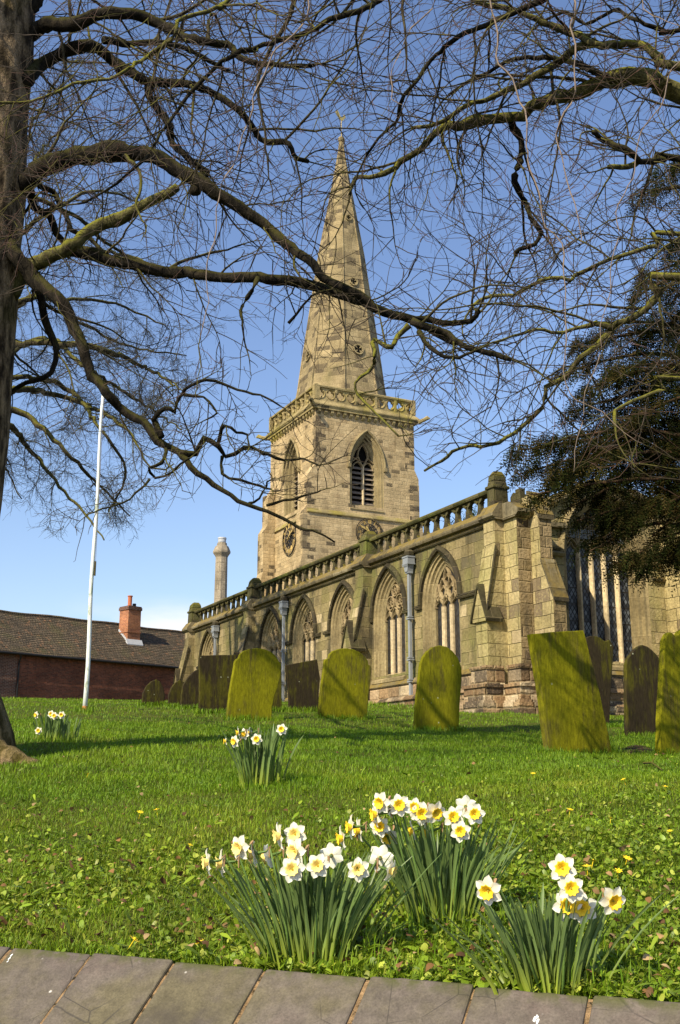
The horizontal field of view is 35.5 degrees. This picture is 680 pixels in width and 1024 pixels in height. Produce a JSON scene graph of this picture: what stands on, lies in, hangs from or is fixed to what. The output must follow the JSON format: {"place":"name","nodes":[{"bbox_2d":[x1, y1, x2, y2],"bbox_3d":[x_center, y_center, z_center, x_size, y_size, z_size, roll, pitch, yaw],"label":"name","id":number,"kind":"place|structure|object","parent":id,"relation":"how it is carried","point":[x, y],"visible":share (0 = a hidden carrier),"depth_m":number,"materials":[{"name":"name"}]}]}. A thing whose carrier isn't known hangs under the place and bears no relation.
{"place":"outdoors","nodes":[
{"label":"outdoors","id":0,"kind":"place"},
{"bbox_2d":[0,696,679,1002],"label":"lawn","id":1,"kind":"structure","parent":0,"point":[296,717],"depth_m":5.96,"materials":[{"name":"green plant"}]},
{"bbox_2d":[33,710,81,741],"bbox_3d":[-2.841,2.163,10.679,0.499,0.336,0.395,-7,-15,25],"label":"daffodil clump","id":2,"kind":"object","parent":1,"relation":"on","point":[52,722],"visible":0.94,"depth_m":10.65,"materials":[{"name":"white plant"}]},
{"bbox_2d":[0,595,184,700],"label":"brick outbuilding","id":3,"kind":"structure","parent":1,"relation":"on","point":[42,655],"depth_m":61.42,"materials":[{"name":"ceramic"}]},
{"bbox_2d":[82,396,103,710],"bbox_3d":[-4.386,0.633,18.950,0.107,6.006,0.092,0,-14,0],"label":"flagpole","id":4,"kind":"object","parent":1,"relation":"on","point":[89,626],"visible":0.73,"depth_m":18.82,"materials":[{"name":"white metal"}]},
{"bbox_2d":[3,53,247,544],"bbox_3d":[-7.847,-5.033,33.399,9.684,21.970,8.630,0,-14,0],"label":"bare tree","id":5,"kind":"object","parent":1,"relation":"on","point":[65,347],"visible":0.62,"depth_m":32.89,"materials":[{"name":"brown plant"}]},
{"bbox_2d":[141,679,164,705],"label":"gravestone","id":6,"kind":"object","parent":1,"relation":"on","point":[153,691],"visible":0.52,"depth_m":21.38,"materials":[{"name":"stone"}]},
{"bbox_2d":[168,680,183,704],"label":"gravestone","id":7,"kind":"object","parent":1,"relation":"on","point":[174,694],"visible":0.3,"depth_m":20.89,"materials":[{"name":"green stone"}]},
{"bbox_2d":[180,668,198,707],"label":"gravestone","id":8,"kind":"object","parent":1,"relation":"on","point":[190,692],"visible":0.25,"depth_m":20.66,"materials":[{"name":"grey stone"}]},
{"bbox_2d":[198,655,237,712],"bbox_3d":[-2.178,3.169,18.928,0.751,1.279,0.070,7,-16,-26],"label":"gravestone","id":9,"kind":"object","parent":1,"relation":"on","point":[215,672],"visible":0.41,"depth_m":18.89,"materials":[{"name":"stone"}]},
{"bbox_2d":[226,648,280,720],"bbox_3d":[-1.429,2.935,17.424,0.957,1.406,0.085,7,-16,-26],"label":"gravestone","id":10,"kind":"object","parent":1,"relation":"on","point":[254,680],"visible":0.72,"depth_m":17.41,"materials":[{"name":"green stone"}]},
{"bbox_2d":[222,723,303,787],"bbox_3d":[-0.516,1.623,7.054,0.547,0.445,0.410,0,-14,0],"label":"daffodil clump","id":11,"kind":"object","parent":1,"relation":"on","point":[259,749],"visible":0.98,"depth_m":7.01,"materials":[{"name":"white plant"}]},
{"bbox_2d":[272,662,281,709],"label":"gravestone","id":12,"kind":"object","parent":1,"relation":"on","point":[277,701],"visible":0.27,"depth_m":20.59,"materials":[{"name":"grey stone"}]},
{"bbox_2d":[285,659,319,711],"bbox_3d":[-0.743,3.527,20.909,0.746,1.273,0.070,7,-16,-26],"label":"gravestone","id":13,"kind":"object","parent":1,"relation":"on","point":[302,680],"visible":0.69,"depth_m":20.91,"materials":[{"name":"grey stone"}]},
{"bbox_2d":[0,0,608,764],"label":"beech tree","id":14,"kind":"object","parent":1,"relation":"on","point":[16,18],"visible":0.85,"depth_m":9.63,"materials":[{"name":"brown plant"}]},
{"bbox_2d":[174,822,441,972],"bbox_3d":[-0.093,1.214,3.366,0.843,0.452,0.426,0,-14,0],"label":"daffodil clump","id":15,"kind":"object","parent":1,"relation":"on","point":[313,910],"visible":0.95,"depth_m":3.30,"materials":[{"name":"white plant"}]},
{"bbox_2d":[0,0,679,496],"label":"beech tree","id":16,"kind":"object","parent":1,"relation":"on","point":[642,76],"visible":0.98,"depth_m":8.94,"materials":[{"name":"brown plant"}]},
{"bbox_2d":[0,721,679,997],"bbox_3d":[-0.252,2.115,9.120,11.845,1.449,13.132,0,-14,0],"label":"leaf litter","id":17,"kind":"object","parent":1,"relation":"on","point":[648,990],"visible":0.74,"depth_m":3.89,"materials":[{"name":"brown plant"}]},
{"bbox_2d":[317,648,370,719],"bbox_3d":[0.072,3.104,18.483,1.047,1.458,0.085,7,-16,-26],"label":"gravestone","id":18,"kind":"object","parent":1,"relation":"on","point":[345,682],"visible":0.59,"depth_m":18.47,"materials":[{"name":"green stone"}]},
{"bbox_2d":[173,110,679,714],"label":"church","id":19,"kind":"structure","parent":1,"relation":"on","point":[387,588],"depth_m":31.28,"materials":[{"name":"stone"}]},
{"bbox_2d":[196,628,216,668],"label":"window","id":20,"kind":"structure","parent":19,"relation":"in","point":[207,643],"depth_m":43.83,"materials":[{"name":"stone"}]},
{"bbox_2d":[258,606,281,661],"bbox_3d":[-2.340,4.983,37.500,0.430,3.361,2.510,7,-16,-26],"label":"window","id":21,"kind":"structure","parent":19,"relation":"in","point":[270,634],"depth_m":37.99,"materials":[{"name":"stone"}]},
{"bbox_2d":[281,437,300,518],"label":"belfry window","id":22,"kind":"structure","parent":19,"relation":"in","point":[289,506],"depth_m":61.94,"materials":[{"name":"stone"}]},
{"bbox_2d":[285,594,320,663],"bbox_3d":[-1.133,4.389,35.142,0.430,3.376,2.780,7,-16,-26],"label":"window","id":23,"kind":"structure","parent":19,"relation":"in","point":[303,633],"depth_m":35.59,"materials":[{"name":"stone"}]},
{"bbox_2d":[323,580,353,650],"bbox_3d":[0.158,3.769,32.620,0.430,3.361,2.380,7,-16,-26],"label":"window","id":24,"kind":"structure","parent":19,"relation":"in","point":[341,602],"depth_m":33.14,"materials":[{"name":"stone"}]},
{"bbox_2d":[347,429,386,512],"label":"belfry window","id":25,"kind":"structure","parent":19,"relation":"in","point":[369,476],"depth_m":60.27,"materials":[{"name":"stone"}]},
{"bbox_2d":[369,563,407,684],"bbox_3d":[1.451,3.134,30.098,0.430,3.376,2.590,7,-16,-26],"label":"window","id":26,"kind":"structure","parent":19,"relation":"in","point":[388,605],"depth_m":30.36,"materials":[{"name":"stone"}]},
{"bbox_2d":[414,545,474,669],"bbox_3d":[2.828,2.471,27.406,0.430,3.361,2.900,7,-16,-26],"label":"window","id":27,"kind":"structure","parent":19,"relation":"in","point":[440,592],"depth_m":28.00,"materials":[{"name":"stone"}]},
{"bbox_2d":[553,488,659,670],"bbox_3d":[6.683,1.682,27.007,3.550,4.700,0.535,7,-16,-26],"label":"window","id":28,"kind":"structure","parent":19,"relation":"in","point":[619,616],"depth_m":27.09,"materials":[{"name":"stone"}]},
{"bbox_2d":[413,645,461,730],"bbox_3d":[1.485,2.802,16.221,0.874,1.529,0.076,7,-16,-26],"label":"gravestone","id":29,"kind":"object","parent":1,"relation":"on","point":[438,690],"visible":0.66,"depth_m":16.21,"materials":[{"name":"green stone"}]},
{"bbox_2d":[335,792,549,929],"bbox_3d":[0.340,1.209,3.682,0.808,0.466,0.413,0,-14,0],"label":"daffodil clump","id":30,"kind":"object","parent":1,"relation":"on","point":[451,878],"visible":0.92,"depth_m":3.63,"materials":[{"name":"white plant"}]},
{"bbox_2d":[423,853,677,994],"bbox_3d":[0.578,1.148,2.960,0.711,0.383,0.325,0,-14,0],"label":"daffodil clump","id":31,"kind":"object","parent":1,"relation":"on","point":[531,930],"visible":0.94,"depth_m":2.90,"materials":[{"name":"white plant"}]},
{"bbox_2d":[527,630,611,754],"bbox_3d":[2.404,1.979,11.004,1.001,1.519,0.105,7,-16,-26],"label":"gravestone","id":32,"kind":"object","parent":1,"relation":"on","point":[571,711],"visible":0.68,"depth_m":10.95,"materials":[{"name":"green stone"}]},
{"bbox_2d":[490,141,679,597],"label":"yew tree","id":33,"kind":"object","parent":1,"relation":"on","point":[627,519],"visible":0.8,"depth_m":21.07,"materials":[{"name":"green plant"}]},
{"bbox_2d":[585,636,613,722],"bbox_3d":[4.475,3.026,18.190,0.604,1.787,0.080,7,-16,-26],"label":"gravestone","id":34,"kind":"object","parent":1,"relation":"on","point":[600,652],"visible":0.49,"depth_m":18.24,"materials":[{"name":"grey stone"}]},
{"bbox_2d":[621,745,652,754],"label":"bare earth","id":35,"kind":"structure","parent":1,"relation":"on","point":[640,749],"depth_m":11.85,"materials":[{"name":"soil"}]},
{"bbox_2d":[623,645,658,736],"bbox_3d":[4.626,2.845,16.216,0.782,1.628,0.080,7,-16,-26],"label":"gravestone","id":36,"kind":"object","parent":1,"relation":"on","point":[640,668],"visible":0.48,"depth_m":16.18,"materials":[{"name":"grey stone"}]},
{"bbox_2d":[643,753,662,770],"bbox_3d":[2.340,1.841,7.823,0.093,0.134,0.807,-2,-14,6],"label":"fallen twig","id":37,"kind":"object","parent":1,"relation":"on","point":[654,764],"visible":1,"depth_m":7.99,"materials":[{"name":"brown wood"}]},
{"bbox_2d":[655,630,679,754],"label":"gravestone","id":38,"kind":"object","parent":1,"relation":"on","point":[667,725],"visible":0.73,"depth_m":10.80,"materials":[{"name":"green stone"}]},
{"bbox_2d":[0,0,679,630],"label":"sky","id":39,"kind":"structure","parent":0,"point":[170,566],"materials":[{"name":"blue"}]},
{"label":"street","id":40,"kind":"structure","parent":0,"visible":0},
{"bbox_2d":[0,946,679,1023],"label":"retaining wall","id":41,"kind":"structure","parent":40,"relation":"on","point":[43,987],"depth_m":3.10,"materials":[{"name":"stone"}]}
]}

